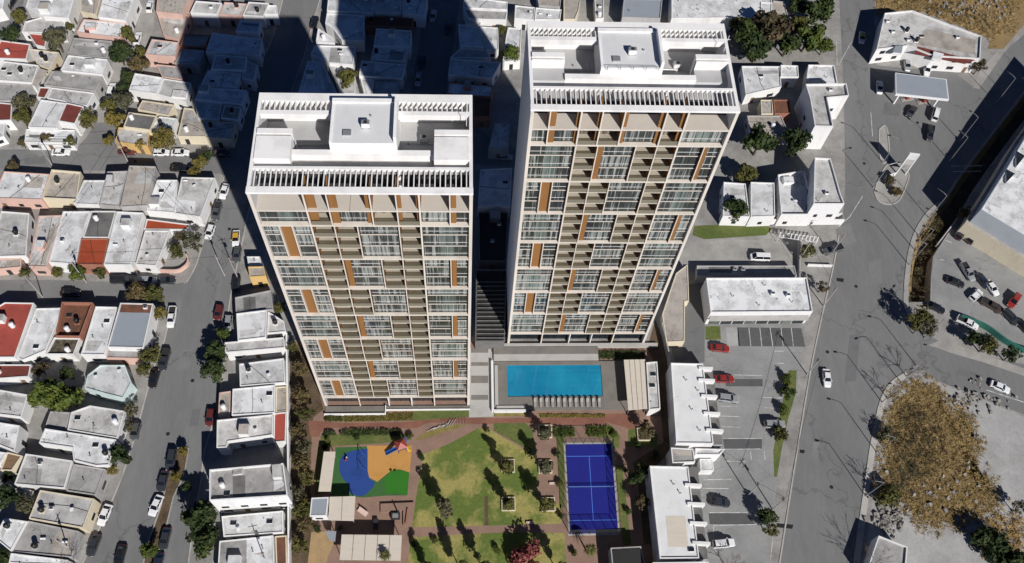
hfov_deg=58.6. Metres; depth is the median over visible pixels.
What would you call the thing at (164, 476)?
parked car
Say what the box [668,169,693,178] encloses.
window
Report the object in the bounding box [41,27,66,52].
tree
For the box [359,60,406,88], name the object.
house
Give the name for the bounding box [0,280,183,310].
road
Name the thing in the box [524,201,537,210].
window
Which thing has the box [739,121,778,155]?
tree
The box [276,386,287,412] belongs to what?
house
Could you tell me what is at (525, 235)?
window
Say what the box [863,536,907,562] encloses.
building
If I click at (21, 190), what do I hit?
house
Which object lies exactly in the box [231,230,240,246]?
taxi
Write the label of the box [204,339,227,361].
tree
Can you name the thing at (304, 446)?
tree
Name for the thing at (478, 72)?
house
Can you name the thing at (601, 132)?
balcony door
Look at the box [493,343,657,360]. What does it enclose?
podium step
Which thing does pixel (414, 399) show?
window
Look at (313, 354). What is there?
window
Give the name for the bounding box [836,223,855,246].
road patch
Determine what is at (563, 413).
flower bed
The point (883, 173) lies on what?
street lamp
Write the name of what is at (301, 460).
tree
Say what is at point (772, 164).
ground
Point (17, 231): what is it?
house
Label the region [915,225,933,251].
street lamp
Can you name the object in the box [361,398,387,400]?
window
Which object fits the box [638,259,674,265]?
window
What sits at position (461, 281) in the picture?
window
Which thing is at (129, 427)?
tree
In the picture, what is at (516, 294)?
window
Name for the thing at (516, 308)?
window
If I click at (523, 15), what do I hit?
house
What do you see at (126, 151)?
parked car
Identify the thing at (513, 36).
house
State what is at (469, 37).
house
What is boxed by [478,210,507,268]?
roof
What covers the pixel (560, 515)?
shrub
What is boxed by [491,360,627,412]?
pool deck
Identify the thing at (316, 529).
shrub
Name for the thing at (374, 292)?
window
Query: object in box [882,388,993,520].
scrub soil
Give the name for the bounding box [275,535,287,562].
house
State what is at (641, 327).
window
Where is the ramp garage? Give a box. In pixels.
[660,264,688,346]
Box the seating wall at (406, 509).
[380,502,413,525]
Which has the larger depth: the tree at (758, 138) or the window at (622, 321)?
the tree at (758, 138)
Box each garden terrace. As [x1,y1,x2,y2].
[324,405,385,415]
[386,405,469,410]
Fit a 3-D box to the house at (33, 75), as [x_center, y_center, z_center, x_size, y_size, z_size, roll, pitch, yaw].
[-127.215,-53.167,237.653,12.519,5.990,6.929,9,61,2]
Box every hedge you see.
[322,430,335,435]
[324,416,342,421]
[339,429,400,435]
[344,412,413,421]
[539,414,604,417]
[553,426,574,436]
[587,425,612,435]
[599,350,645,359]
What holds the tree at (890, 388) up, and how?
on the ground at (772, 164)
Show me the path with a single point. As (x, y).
(316, 428)
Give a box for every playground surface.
[331,446,408,496]
[339,449,374,495]
[367,446,411,481]
[384,469,408,493]
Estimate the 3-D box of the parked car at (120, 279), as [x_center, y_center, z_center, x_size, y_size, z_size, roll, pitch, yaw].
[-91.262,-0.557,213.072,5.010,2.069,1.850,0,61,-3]
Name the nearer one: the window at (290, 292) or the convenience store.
the window at (290, 292)
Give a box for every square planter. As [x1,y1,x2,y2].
[501,459,514,472]
[501,497,514,510]
[538,425,551,437]
[538,460,551,473]
[541,497,554,511]
[636,428,650,440]
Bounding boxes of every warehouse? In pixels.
[668,0,771,30]
[955,127,1023,276]
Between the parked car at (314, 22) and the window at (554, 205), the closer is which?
the window at (554, 205)
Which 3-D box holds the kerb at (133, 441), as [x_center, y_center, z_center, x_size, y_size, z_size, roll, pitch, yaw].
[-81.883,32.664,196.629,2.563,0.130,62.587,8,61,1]
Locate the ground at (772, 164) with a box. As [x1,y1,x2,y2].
[0,0,1023,562]
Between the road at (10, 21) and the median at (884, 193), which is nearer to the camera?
the median at (884, 193)
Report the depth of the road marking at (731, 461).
197.93 m
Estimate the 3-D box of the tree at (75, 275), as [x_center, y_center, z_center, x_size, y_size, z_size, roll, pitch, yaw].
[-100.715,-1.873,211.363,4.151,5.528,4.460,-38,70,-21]
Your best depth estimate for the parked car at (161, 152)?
230.61 m
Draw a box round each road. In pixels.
[0,0,23,38]
[0,123,234,175]
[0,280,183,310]
[84,0,318,562]
[96,0,155,122]
[411,0,458,94]
[473,126,515,166]
[781,0,1023,562]
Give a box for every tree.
[0,24,18,41]
[0,484,23,508]
[0,547,12,562]
[1,471,14,482]
[5,159,18,171]
[10,8,26,24]
[10,92,36,113]
[11,106,30,126]
[15,495,35,513]
[16,138,25,148]
[18,267,30,277]
[26,376,62,408]
[31,361,50,376]
[39,133,51,140]
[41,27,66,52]
[49,380,84,412]
[51,266,62,276]
[56,543,83,562]
[59,365,75,380]
[63,135,75,145]
[65,22,74,33]
[67,264,85,280]
[76,108,97,128]
[93,267,105,278]
[99,97,116,111]
[102,134,114,145]
[104,110,125,127]
[107,444,131,464]
[107,463,119,475]
[108,40,135,65]
[111,91,132,110]
[116,80,129,91]
[117,26,135,43]
[119,405,139,424]
[120,70,133,84]
[123,401,138,416]
[123,419,134,432]
[124,281,146,300]
[127,55,150,73]
[135,138,146,149]
[136,46,145,58]
[136,363,152,377]
[137,344,160,363]
[138,542,159,558]
[144,283,164,302]
[148,126,176,150]
[154,306,167,319]
[167,242,183,258]
[169,470,180,480]
[174,230,184,241]
[177,446,187,456]
[180,480,191,490]
[180,497,218,536]
[182,230,202,251]
[185,524,219,560]
[187,167,200,176]
[191,154,207,169]
[199,358,226,383]
[203,150,213,162]
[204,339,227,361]
[216,327,229,339]
[273,301,285,313]
[286,340,299,351]
[289,421,307,437]
[291,387,309,405]
[291,453,311,471]
[291,483,307,502]
[291,537,309,553]
[292,359,308,375]
[292,498,310,517]
[294,406,316,420]
[295,515,313,533]
[296,439,311,454]
[298,468,314,485]
[337,68,357,88]
[378,549,390,561]
[435,498,452,518]
[498,25,507,33]
[500,459,514,475]
[501,45,519,61]
[502,497,514,510]
[539,425,552,440]
[539,459,553,474]
[539,497,555,512]
[583,543,598,557]
[628,471,645,486]
[634,494,649,509]
[636,462,648,477]
[639,419,654,437]
[720,550,744,562]
[721,198,748,221]
[729,16,743,29]
[732,17,764,53]
[735,162,759,183]
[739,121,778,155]
[746,36,772,62]
[751,9,794,48]
[757,507,779,524]
[762,523,779,535]
[777,31,803,56]
[781,127,812,156]
[788,0,805,15]
[790,15,809,35]
[797,23,826,51]
[800,243,817,257]
[801,0,834,24]
[816,36,835,54]
[816,281,830,292]
[865,545,892,562]
[868,474,887,488]
[880,422,896,438]
[886,381,900,401]
[902,358,927,381]
[906,304,933,331]
[912,317,939,335]
[919,318,938,336]
[956,205,971,219]
[962,330,981,344]
[971,58,987,74]
[976,333,999,354]
[1000,344,1023,362]
[1011,499,1023,514]
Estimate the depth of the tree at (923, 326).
212.76 m
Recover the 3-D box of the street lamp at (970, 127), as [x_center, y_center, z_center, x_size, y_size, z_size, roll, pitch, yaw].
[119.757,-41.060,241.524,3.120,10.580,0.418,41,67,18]
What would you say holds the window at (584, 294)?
in the apartment tower at (625, 129)
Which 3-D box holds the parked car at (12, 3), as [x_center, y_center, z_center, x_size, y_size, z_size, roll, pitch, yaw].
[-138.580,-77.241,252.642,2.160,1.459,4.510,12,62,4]
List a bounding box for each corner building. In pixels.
[794,83,848,148]
[806,157,843,224]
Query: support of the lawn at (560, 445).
on the courtyard paving
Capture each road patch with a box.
[25,157,45,163]
[82,288,101,295]
[156,458,166,479]
[177,348,191,369]
[189,408,200,425]
[220,239,228,261]
[807,441,819,482]
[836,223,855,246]
[845,334,859,381]
[883,102,900,115]
[934,148,949,161]
[957,368,982,378]
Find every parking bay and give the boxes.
[709,513,754,523]
[723,439,761,448]
[726,327,739,345]
[726,379,762,385]
[737,327,804,346]
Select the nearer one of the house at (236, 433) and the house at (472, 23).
the house at (236, 433)
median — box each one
[144,445,189,562]
[875,163,907,203]
[880,126,888,161]
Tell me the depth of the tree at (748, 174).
231.30 m
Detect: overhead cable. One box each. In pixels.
[26,143,116,277]
[91,256,214,262]
[118,143,205,234]
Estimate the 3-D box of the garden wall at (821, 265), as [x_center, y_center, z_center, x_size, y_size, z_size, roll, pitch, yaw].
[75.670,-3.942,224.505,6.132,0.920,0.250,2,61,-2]
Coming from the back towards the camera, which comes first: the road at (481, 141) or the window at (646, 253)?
the road at (481, 141)
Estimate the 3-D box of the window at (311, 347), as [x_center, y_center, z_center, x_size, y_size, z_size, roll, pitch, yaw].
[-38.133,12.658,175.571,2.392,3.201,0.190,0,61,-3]
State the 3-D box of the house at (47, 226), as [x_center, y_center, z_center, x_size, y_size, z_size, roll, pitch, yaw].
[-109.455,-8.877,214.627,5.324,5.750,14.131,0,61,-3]
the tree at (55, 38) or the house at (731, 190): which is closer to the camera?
the house at (731, 190)
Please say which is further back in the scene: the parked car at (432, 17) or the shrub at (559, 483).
the parked car at (432, 17)
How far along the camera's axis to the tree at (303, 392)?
198.04 m
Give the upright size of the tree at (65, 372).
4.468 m
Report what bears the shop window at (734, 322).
in the shop building at (754, 300)
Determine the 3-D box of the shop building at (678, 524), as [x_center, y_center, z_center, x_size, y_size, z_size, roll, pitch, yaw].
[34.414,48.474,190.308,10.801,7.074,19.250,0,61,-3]
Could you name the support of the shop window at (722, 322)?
in the shop building at (754, 300)
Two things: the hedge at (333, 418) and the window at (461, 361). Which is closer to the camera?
the window at (461, 361)
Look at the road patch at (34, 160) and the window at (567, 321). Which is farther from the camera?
the road patch at (34, 160)
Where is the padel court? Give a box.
[563,438,621,535]
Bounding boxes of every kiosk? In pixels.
[310,497,328,519]
[697,459,713,474]
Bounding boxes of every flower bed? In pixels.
[344,412,411,421]
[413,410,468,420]
[416,424,467,439]
[494,412,528,415]
[538,413,606,416]
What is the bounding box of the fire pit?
[391,511,399,519]
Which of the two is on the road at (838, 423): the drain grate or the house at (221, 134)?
the drain grate
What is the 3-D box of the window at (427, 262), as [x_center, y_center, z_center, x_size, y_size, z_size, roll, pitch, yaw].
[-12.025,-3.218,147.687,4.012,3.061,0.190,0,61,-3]
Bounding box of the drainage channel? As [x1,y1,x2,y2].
[909,95,1023,301]
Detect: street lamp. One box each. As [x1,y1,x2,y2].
[865,480,884,496]
[872,162,900,187]
[876,434,895,453]
[881,382,900,402]
[900,365,920,383]
[908,240,926,265]
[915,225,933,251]
[915,343,935,365]
[918,207,935,235]
[928,188,946,218]
[949,130,967,161]
[959,110,978,141]
[995,71,1015,103]
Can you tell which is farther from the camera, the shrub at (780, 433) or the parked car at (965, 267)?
the parked car at (965, 267)
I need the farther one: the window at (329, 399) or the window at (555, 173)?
the window at (329, 399)
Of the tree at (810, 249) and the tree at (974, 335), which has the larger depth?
the tree at (810, 249)
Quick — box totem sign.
[896,153,919,174]
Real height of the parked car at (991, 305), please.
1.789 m
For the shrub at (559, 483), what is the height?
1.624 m
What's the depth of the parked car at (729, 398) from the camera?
205.56 m
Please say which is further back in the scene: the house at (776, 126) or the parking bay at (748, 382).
the house at (776, 126)
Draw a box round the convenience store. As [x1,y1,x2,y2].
[869,10,981,72]
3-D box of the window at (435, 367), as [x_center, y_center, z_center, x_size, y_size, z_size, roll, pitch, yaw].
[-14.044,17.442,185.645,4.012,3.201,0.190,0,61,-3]
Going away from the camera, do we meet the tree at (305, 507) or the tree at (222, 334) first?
the tree at (305, 507)
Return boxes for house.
[0,0,11,21]
[0,40,34,65]
[0,61,47,92]
[0,83,36,109]
[0,102,17,129]
[0,123,9,146]
[0,171,49,208]
[0,211,35,263]
[0,258,25,275]
[0,302,37,363]
[0,364,36,385]
[0,390,33,423]
[0,422,27,456]
[0,452,6,467]
[0,452,23,474]
[0,518,28,551]
[9,553,72,562]
[12,521,85,560]
[14,454,75,493]
[18,308,59,365]
[22,17,69,41]
[24,129,79,149]
[26,0,80,30]
[28,33,51,50]
[28,99,64,131]
[28,215,61,275]
[29,490,100,532]
[30,49,63,74]
[36,87,50,101]
[39,428,121,469]
[43,169,85,208]
[44,71,106,100]
[45,337,83,360]
[45,411,70,431]
[47,87,98,114]
[49,211,90,272]
[55,302,94,342]
[58,103,87,135]
[61,55,112,85]
[66,464,110,499]
[67,405,129,444]
[68,38,113,66]
[74,180,104,210]
[76,238,109,273]
[77,19,128,43]
[81,0,101,19]
[81,306,117,362]
[83,211,115,239]
[85,365,136,404]
[98,0,141,32]
[99,171,127,211]
[104,211,146,273]
[106,349,143,364]
[107,303,157,354]
[115,127,151,154]
[120,165,161,217]
[123,112,157,139]
[129,73,162,102]
[135,230,173,272]
[138,100,177,117]
[144,219,192,236]
[145,39,180,66]
[146,180,179,221]
[153,116,179,138]
[156,0,195,19]
[156,64,183,80]
[158,15,192,44]
[158,78,194,109]
[174,177,218,226]
[175,49,207,73]
[178,108,207,144]
[179,34,210,56]
[190,1,222,26]
[194,100,222,122]
[195,85,249,115]
[201,70,243,89]
[201,120,238,147]
[206,33,264,66]
[209,463,294,512]
[211,54,247,74]
[217,414,273,454]
[218,391,232,419]
[218,535,275,562]
[220,2,246,26]
[221,105,244,130]
[222,511,285,539]
[224,337,285,360]
[232,385,275,417]
[235,290,275,315]
[236,20,263,39]
[236,310,268,341]
[239,358,285,387]
[242,61,260,90]
[243,2,268,28]
[247,256,262,266]
[248,266,269,286]
[255,5,279,24]
[267,312,287,338]
[273,412,286,447]
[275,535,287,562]
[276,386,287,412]
[298,61,336,92]
[311,45,356,72]
[316,28,334,45]
[325,13,365,51]
[327,0,374,23]
[329,65,355,93]
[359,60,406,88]
[360,78,374,93]
[365,16,413,35]
[371,46,407,67]
[374,0,402,16]
[374,28,411,58]
[374,81,399,93]
[402,0,427,27]
[447,80,493,105]
[448,59,500,85]
[450,48,490,61]
[458,24,483,48]
[463,0,507,19]
[464,9,507,27]
[465,19,480,27]
[473,96,490,126]
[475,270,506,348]
[477,26,498,58]
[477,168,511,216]
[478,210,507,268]
[488,122,509,158]
[502,27,521,69]
[514,5,534,29]
[535,8,561,20]
[536,0,560,8]
[562,0,580,20]
[593,0,603,21]
[620,0,661,22]
[645,361,659,415]
[719,182,749,225]
[738,66,780,104]
[744,116,786,144]
[746,182,774,226]
[757,2,772,28]
[757,100,772,115]
[772,0,787,17]
[773,100,790,122]
[774,170,813,225]
[780,65,798,87]
[801,65,837,90]
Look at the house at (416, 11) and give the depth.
253.69 m
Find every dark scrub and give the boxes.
[878,438,921,502]
[889,0,993,30]
[892,403,950,484]
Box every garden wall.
[136,254,189,272]
[286,334,291,562]
[660,323,670,367]
[771,213,844,224]
[797,238,800,276]
[807,264,832,266]
[935,217,957,246]
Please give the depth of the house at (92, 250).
212.73 m
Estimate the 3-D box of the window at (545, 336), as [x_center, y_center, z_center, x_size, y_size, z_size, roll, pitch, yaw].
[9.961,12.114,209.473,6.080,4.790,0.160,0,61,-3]
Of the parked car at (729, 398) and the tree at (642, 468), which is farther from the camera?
the parked car at (729, 398)
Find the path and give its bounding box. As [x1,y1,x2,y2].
[308,413,635,436]
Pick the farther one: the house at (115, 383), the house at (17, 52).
the house at (17, 52)
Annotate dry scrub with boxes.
[873,373,1011,537]
[875,0,1023,47]
[908,207,955,302]
[970,509,1023,559]
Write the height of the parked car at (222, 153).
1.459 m
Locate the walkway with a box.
[469,348,493,416]
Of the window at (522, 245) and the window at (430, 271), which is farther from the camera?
the window at (522, 245)
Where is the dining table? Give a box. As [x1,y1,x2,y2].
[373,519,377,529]
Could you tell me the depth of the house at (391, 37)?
247.44 m
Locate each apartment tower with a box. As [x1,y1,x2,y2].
[245,93,472,405]
[506,21,740,342]
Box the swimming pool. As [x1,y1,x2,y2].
[505,363,604,398]
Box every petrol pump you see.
[900,97,913,101]
[916,99,929,104]
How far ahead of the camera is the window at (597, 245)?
174.01 m
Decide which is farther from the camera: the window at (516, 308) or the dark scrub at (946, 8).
the dark scrub at (946, 8)
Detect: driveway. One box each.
[657,239,800,362]
[672,283,704,362]
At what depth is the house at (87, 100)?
234.52 m
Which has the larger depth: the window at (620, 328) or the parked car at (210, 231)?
the parked car at (210, 231)
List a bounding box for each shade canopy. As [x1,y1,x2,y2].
[318,452,335,493]
[326,531,336,542]
[329,496,355,522]
[340,534,401,562]
[623,359,647,413]
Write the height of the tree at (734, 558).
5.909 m
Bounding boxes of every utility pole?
[25,276,42,297]
[37,143,53,166]
[54,537,66,546]
[70,260,86,282]
[116,139,129,164]
[214,254,224,275]
[226,258,237,276]
[747,480,762,495]
[806,356,822,374]
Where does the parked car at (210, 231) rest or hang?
on the road at (174, 397)
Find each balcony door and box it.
[579,130,594,133]
[600,131,615,133]
[662,131,675,134]
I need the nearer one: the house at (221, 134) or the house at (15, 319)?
the house at (15, 319)
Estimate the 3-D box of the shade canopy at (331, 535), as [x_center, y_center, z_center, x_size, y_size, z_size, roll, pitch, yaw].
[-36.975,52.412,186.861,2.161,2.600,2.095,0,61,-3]
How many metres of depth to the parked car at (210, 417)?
197.85 m
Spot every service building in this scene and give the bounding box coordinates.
[608,546,644,562]
[695,266,796,280]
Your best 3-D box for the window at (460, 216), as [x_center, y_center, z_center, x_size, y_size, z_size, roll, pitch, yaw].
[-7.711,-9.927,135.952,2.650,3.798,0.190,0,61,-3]
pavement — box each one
[929,340,1023,375]
[973,49,1003,88]
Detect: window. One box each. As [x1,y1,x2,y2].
[62,145,71,148]
[259,212,307,220]
[264,226,280,233]
[267,235,283,244]
[271,246,287,255]
[276,260,320,265]
[278,267,323,275]
[282,277,325,285]
[287,290,300,294]
[289,296,303,303]
[292,305,306,311]
[294,227,311,233]
[296,316,335,320]
[297,235,314,244]
[298,321,337,328]
[300,246,317,255]
[301,329,339,335]
[305,340,316,343]
[306,344,319,350]
[309,352,321,357]
[312,361,347,364]
[314,290,328,294]
[314,365,349,370]
[315,296,330,303]
[316,372,351,376]
[318,305,333,311]
[320,380,330,383]
[321,384,332,388]
[323,390,334,394]
[327,398,357,400]
[329,340,342,343]
[330,344,344,350]
[333,352,345,357]
[339,212,352,220]
[341,380,352,382]
[342,384,354,388]
[344,390,356,394]
[351,212,367,220]
[351,260,381,265]
[352,267,382,275]
[354,277,384,285]
[359,227,398,233]
[361,235,399,244]
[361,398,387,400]
[363,246,401,255]
[363,316,389,319]
[364,321,391,327]
[366,329,392,335]
[371,290,405,294]
[372,296,406,303]
[373,361,396,363]
[373,365,397,370]
[374,305,407,311]
[375,371,398,376]
[381,339,411,342]
[381,344,412,350]
[383,351,413,357]
[388,380,416,382]
[389,384,416,388]
[390,390,417,394]
[390,398,410,400]
[412,398,433,400]
[422,212,448,221]
[423,227,468,233]
[423,235,468,245]
[424,246,468,255]
[425,260,449,265]
[426,267,449,275]
[426,277,450,285]
[427,290,467,294]
[428,296,467,303]
[428,304,467,311]
[429,316,451,319]
[430,321,451,327]
[430,329,451,335]
[431,339,467,342]
[431,344,467,349]
[432,351,467,356]
[433,361,452,363]
[433,365,452,370]
[433,371,452,376]
[434,380,466,382]
[434,383,466,388]
[435,389,466,394]
[436,397,466,400]
[456,212,468,221]
[457,260,468,265]
[457,267,468,275]
[457,277,467,285]
[457,316,467,319]
[457,321,467,327]
[458,329,467,335]
[458,360,467,363]
[458,365,467,369]
[458,371,467,376]
[510,334,540,338]
[511,326,542,331]
[512,315,544,318]
[512,319,543,324]
[513,305,523,311]
[514,298,524,304]
[515,283,549,289]
[515,293,525,296]
[516,275,551,281]
[517,269,552,273]
[518,258,529,265]
[519,250,531,257]
[520,243,531,248]
[521,231,558,239]
[522,222,560,230]
[523,214,561,220]
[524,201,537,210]
[525,190,538,199]
[526,182,539,189]
[527,168,569,178]
[528,156,571,166]
[530,146,573,154]
[531,130,546,140]
[534,305,545,311]
[535,298,546,304]
[536,293,547,296]
[541,259,553,265]
[542,250,555,257]
[542,334,568,338]
[543,243,556,248]
[549,201,563,210]
[551,191,565,200]
[552,182,567,189]
[553,130,573,140]
[563,326,585,330]
[564,319,586,324]
[566,315,588,317]
[570,334,589,338]
[572,283,596,289]
[574,275,598,281]
[576,269,600,273]
[579,305,606,311]
[580,298,608,304]
[582,293,609,296]
[583,232,610,239]
[585,222,613,230]
[587,215,615,220]
[590,259,620,265]
[592,250,622,257]
[592,334,610,338]
[594,243,624,248]
[597,168,627,178]
[599,156,630,166]
[602,147,633,154]
[604,202,637,210]
[606,191,640,200]
[609,183,643,189]
[614,334,642,338]
[616,326,633,330]
[618,319,636,324]
[621,314,638,317]
[623,131,655,141]
[623,305,655,311]
[625,298,658,304]
[628,293,660,296]
[630,283,650,289]
[633,275,653,281]
[636,270,654,273]
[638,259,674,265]
[638,325,647,330]
[640,319,649,324]
[641,250,677,257]
[643,314,651,317]
[644,244,680,248]
[647,232,669,239]
[650,222,673,230]
[653,283,664,289]
[654,215,675,220]
[657,202,697,211]
[657,275,667,281]
[660,191,701,200]
[660,270,669,273]
[664,183,705,190]
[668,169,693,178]
[672,157,697,167]
[673,232,685,239]
[676,147,701,155]
[676,222,689,230]
[680,215,692,220]
[681,131,725,142]
[697,169,710,178]
[701,157,715,167]
[706,147,719,155]
[708,321,719,323]
[720,321,731,323]
[732,321,743,323]
[744,321,755,323]
[756,321,767,323]
[768,321,779,323]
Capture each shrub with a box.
[313,524,320,532]
[406,433,413,438]
[418,453,424,461]
[431,537,437,542]
[493,545,500,554]
[508,539,541,562]
[553,451,559,457]
[555,479,562,486]
[557,512,563,518]
[570,549,576,555]
[610,430,617,437]
[625,508,631,514]
[634,441,640,447]
[651,450,659,459]
[772,424,788,440]
[779,386,796,399]
[779,403,789,416]
[781,373,791,385]
[874,483,902,509]
[875,424,897,442]
[886,174,895,185]
[891,186,902,196]
[969,526,1013,561]
[994,546,1023,562]
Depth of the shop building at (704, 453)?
196.06 m
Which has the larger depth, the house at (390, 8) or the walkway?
the house at (390, 8)
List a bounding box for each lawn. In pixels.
[315,446,327,494]
[320,434,411,449]
[408,532,565,562]
[412,428,561,526]
[494,423,536,454]
[553,426,563,507]
[588,426,619,447]
[615,465,630,544]
[628,428,656,446]
[692,225,771,238]
[705,326,720,339]
[773,370,796,476]
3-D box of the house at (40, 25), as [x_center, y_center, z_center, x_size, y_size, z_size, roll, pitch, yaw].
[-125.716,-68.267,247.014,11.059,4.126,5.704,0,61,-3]
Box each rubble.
[862,497,908,539]
[884,458,987,515]
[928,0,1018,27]
[938,377,1017,414]
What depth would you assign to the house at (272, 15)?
251.70 m
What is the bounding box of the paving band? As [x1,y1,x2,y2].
[471,348,487,399]
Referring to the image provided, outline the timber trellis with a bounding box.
[428,418,456,430]
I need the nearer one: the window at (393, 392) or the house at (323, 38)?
the window at (393, 392)
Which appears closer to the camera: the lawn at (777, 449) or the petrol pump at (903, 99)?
the lawn at (777, 449)
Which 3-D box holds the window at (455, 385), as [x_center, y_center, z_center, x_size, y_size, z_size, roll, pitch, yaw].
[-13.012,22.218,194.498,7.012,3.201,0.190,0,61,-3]
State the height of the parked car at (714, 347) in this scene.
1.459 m
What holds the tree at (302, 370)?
on the garden soil at (306, 380)
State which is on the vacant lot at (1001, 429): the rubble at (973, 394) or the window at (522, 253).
the rubble at (973, 394)
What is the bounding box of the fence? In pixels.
[961,314,1023,352]
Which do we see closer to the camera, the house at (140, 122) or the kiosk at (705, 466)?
the kiosk at (705, 466)
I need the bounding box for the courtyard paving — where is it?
[292,342,663,562]
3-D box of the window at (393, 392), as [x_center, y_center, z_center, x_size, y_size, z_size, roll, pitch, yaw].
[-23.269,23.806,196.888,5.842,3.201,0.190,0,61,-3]
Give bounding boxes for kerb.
[82,305,172,562]
[143,471,170,562]
[160,445,188,552]
[186,176,224,281]
[188,0,319,562]
[228,0,282,149]
[779,235,839,562]
[786,362,819,494]
[853,372,908,562]
[874,162,909,204]
[878,125,889,163]
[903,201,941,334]
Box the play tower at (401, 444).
[385,437,410,454]
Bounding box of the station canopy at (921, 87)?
[893,73,948,107]
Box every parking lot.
[672,323,804,562]
[932,218,1023,346]
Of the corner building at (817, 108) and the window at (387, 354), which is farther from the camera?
the corner building at (817, 108)
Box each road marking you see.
[703,375,761,537]
[749,328,793,363]
[763,397,779,562]
[836,41,872,136]
[952,165,981,171]
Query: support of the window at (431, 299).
in the apartment tower at (361, 206)
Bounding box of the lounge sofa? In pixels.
[357,506,367,516]
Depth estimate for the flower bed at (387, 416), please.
201.23 m
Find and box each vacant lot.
[865,376,1023,562]
[876,0,1023,48]
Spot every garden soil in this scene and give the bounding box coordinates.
[289,346,322,562]
[484,496,488,525]
[633,320,669,543]
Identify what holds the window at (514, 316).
in the apartment tower at (625, 129)
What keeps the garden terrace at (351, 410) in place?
on the courtyard paving
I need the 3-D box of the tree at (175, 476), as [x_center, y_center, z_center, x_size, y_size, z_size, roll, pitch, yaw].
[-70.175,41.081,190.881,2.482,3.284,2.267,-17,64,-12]
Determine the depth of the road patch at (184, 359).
205.34 m
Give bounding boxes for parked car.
[10,0,17,8]
[51,148,70,156]
[59,288,80,297]
[86,533,101,556]
[97,503,112,526]
[106,83,116,97]
[109,275,132,284]
[114,544,127,562]
[117,148,136,155]
[129,422,141,440]
[133,32,142,44]
[137,275,157,284]
[145,0,154,12]
[148,368,160,388]
[148,494,164,516]
[153,148,169,156]
[153,552,164,562]
[156,470,169,491]
[157,275,175,284]
[158,348,170,370]
[158,527,171,549]
[165,449,177,470]
[166,306,177,327]
[169,164,188,172]
[170,148,189,156]
[204,224,215,239]
[205,408,215,426]
[211,201,222,220]
[213,149,230,157]
[213,304,223,320]
[219,183,229,199]
[223,315,233,330]
[232,246,241,262]
[232,275,240,292]
[310,16,318,28]
[414,72,421,86]
[418,55,425,67]
[429,9,436,22]
[444,21,451,34]
[495,154,512,160]
[709,497,729,507]
[710,343,729,352]
[712,537,734,548]
[714,374,733,383]
[717,393,738,403]
[749,252,770,261]
[763,420,784,428]
[821,368,830,387]
[822,243,843,255]
[858,31,865,43]
[875,80,883,94]
[903,59,911,71]
[905,105,917,118]
[922,66,930,76]
[925,124,934,141]
[926,301,945,313]
[930,107,940,121]
[945,276,964,287]
[954,232,963,240]
[955,314,978,329]
[959,261,975,281]
[965,238,973,244]
[968,289,982,301]
[974,272,988,288]
[980,296,1002,313]
[986,279,999,296]
[989,380,1009,393]
[1001,308,1017,325]
[1006,292,1021,308]
[1017,317,1023,332]
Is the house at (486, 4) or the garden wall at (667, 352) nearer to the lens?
the garden wall at (667, 352)
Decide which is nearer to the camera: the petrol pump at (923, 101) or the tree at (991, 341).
the tree at (991, 341)
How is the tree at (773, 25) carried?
on the ground at (772, 164)
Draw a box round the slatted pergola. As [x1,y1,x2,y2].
[776,232,818,245]
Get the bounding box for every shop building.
[645,466,710,561]
[652,562,708,562]
[665,363,723,449]
[666,447,694,467]
[694,448,724,461]
[700,277,812,323]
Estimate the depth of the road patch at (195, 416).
199.01 m
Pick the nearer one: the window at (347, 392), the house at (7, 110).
the window at (347, 392)
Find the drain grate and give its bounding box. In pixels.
[777,523,792,528]
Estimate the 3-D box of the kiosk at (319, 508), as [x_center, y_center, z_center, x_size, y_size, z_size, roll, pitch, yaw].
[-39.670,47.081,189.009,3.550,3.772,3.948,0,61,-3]
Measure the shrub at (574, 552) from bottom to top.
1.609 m
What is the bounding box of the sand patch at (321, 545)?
[308,532,333,562]
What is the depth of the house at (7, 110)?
231.38 m
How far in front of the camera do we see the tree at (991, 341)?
211.50 m
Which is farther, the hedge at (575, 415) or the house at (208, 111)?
the house at (208, 111)

